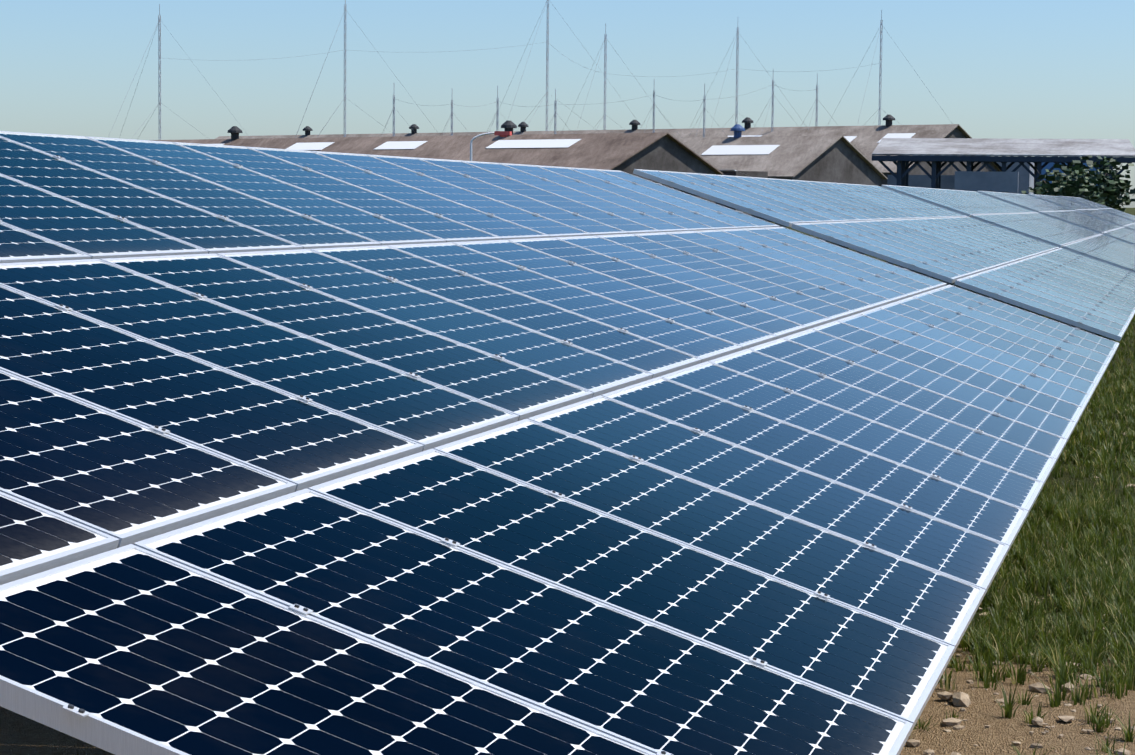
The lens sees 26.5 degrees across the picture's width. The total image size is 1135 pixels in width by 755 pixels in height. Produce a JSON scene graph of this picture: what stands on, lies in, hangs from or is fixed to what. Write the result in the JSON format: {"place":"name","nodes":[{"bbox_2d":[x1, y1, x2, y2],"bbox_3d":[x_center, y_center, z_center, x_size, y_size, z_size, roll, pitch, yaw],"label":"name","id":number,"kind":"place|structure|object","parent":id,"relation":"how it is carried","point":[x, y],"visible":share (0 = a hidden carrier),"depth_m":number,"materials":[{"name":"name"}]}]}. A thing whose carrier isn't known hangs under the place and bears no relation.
{"place":"outdoors","nodes":[
{"label":"outdoors","id":0,"kind":"place"},
{"bbox_2d":[0,208,1134,754],"bbox_3d":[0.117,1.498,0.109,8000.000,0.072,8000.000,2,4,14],"label":"ground","id":1,"kind":"structure","parent":0,"point":[28,736],"depth_m":6.97,"materials":[{"name":"brown soil"}]},
{"bbox_2d":[150,121,722,203],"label":"shed","id":2,"kind":"structure","parent":1,"relation":"on","point":[629,153],"depth_m":220.23,"materials":[{"name":"brown"}]},
{"bbox_2d":[470,131,511,160],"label":"street lamp","id":3,"kind":"object","parent":1,"relation":"on","point":[504,133],"visible":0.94,"depth_m":119.31,"materials":[{"name":"white metal"}]},
{"bbox_2d":[108,0,951,139],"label":"antenna masts","id":4,"kind":"object","parent":1,"relation":"on","point":[605,63],"visible":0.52,"depth_m":335.93,"materials":[{"name":"grey metal"}]},
{"bbox_2d":[0,131,1118,754],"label":"solar panel","id":5,"kind":"object","parent":1,"relation":"on","point":[322,453],"visible":1,"depth_m":5.83,"materials":[{"name":"glass"},{"name":"silicon solar cells"},{"name":"aluminium"}]},
{"bbox_2d":[216,115,1001,184],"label":"shed","id":6,"kind":"structure","parent":1,"relation":"on","point":[864,140],"depth_m":305.75,"materials":[{"name":"brown"}]},
{"bbox_2d":[676,124,887,186],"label":"shed","id":7,"kind":"structure","parent":1,"relation":"on","point":[838,159],"depth_m":248.86,"materials":[{"name":"brown"}]},
{"bbox_2d":[633,169,1134,340],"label":"solar panel","id":8,"kind":"object","parent":1,"relation":"on","point":[1061,285],"visible":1,"depth_m":21.90,"materials":[{"name":"glass"},{"name":"silicon solar cells"},{"name":"aluminium"}]},
{"bbox_2d":[872,138,1134,194],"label":"canopy","id":9,"kind":"object","parent":1,"relation":"on","point":[936,152],"visible":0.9,"depth_m":190.22,"materials":[{"name":"grey metal"}]},
{"bbox_2d":[881,185,1134,291],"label":"solar panel","id":10,"kind":"object","parent":1,"relation":"on","point":[1050,230],"visible":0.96,"depth_m":37.48,"materials":[{"name":"glass"},{"name":"silicon solar cells"},{"name":"aluminium"}]},
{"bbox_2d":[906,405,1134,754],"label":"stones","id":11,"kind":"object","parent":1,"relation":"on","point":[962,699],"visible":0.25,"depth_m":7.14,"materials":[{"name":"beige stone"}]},
{"bbox_2d":[977,191,1134,244],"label":"solar panel","id":12,"kind":"object","parent":1,"relation":"on","point":[1080,219],"visible":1,"depth_m":52.69,"materials":[{"name":"glass"},{"name":"silicon solar cells"},{"name":"aluminium"}]},
{"bbox_2d":[991,155,1134,211],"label":"bushes","id":13,"kind":"object","parent":1,"relation":"on","point":[1106,191],"visible":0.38,"depth_m":117.57,"materials":[{"name":"green plant"}]},
{"bbox_2d":[1028,194,1134,229],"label":"solar panel","id":14,"kind":"object","parent":1,"relation":"on","point":[1093,212],"visible":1,"depth_m":67.67,"materials":[{"name":"blue glass"}]},
{"bbox_2d":[1059,196,1134,221],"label":"solar panel","id":15,"kind":"object","parent":1,"relation":"on","point":[1104,208],"visible":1,"depth_m":82.40,"materials":[{"name":"blue glass"}]},
{"bbox_2d":[0,0,1134,207],"label":"sky","id":16,"kind":"structure","parent":0,"point":[999,69],"materials":[{"name":"blue"}]},
{"bbox_2d":[716,162,1099,215],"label":"buildings","id":17,"kind":"structure","parent":0,"point":[1019,179],"depth_m":147.57,"materials":[{"name":"grey"}]},
{"bbox_2d":[911,317,1134,754],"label":"grass","id":18,"kind":"structure","parent":0,"point":[1097,579],"depth_m":9.30,"materials":[{"name":"green plant"}]}
]}

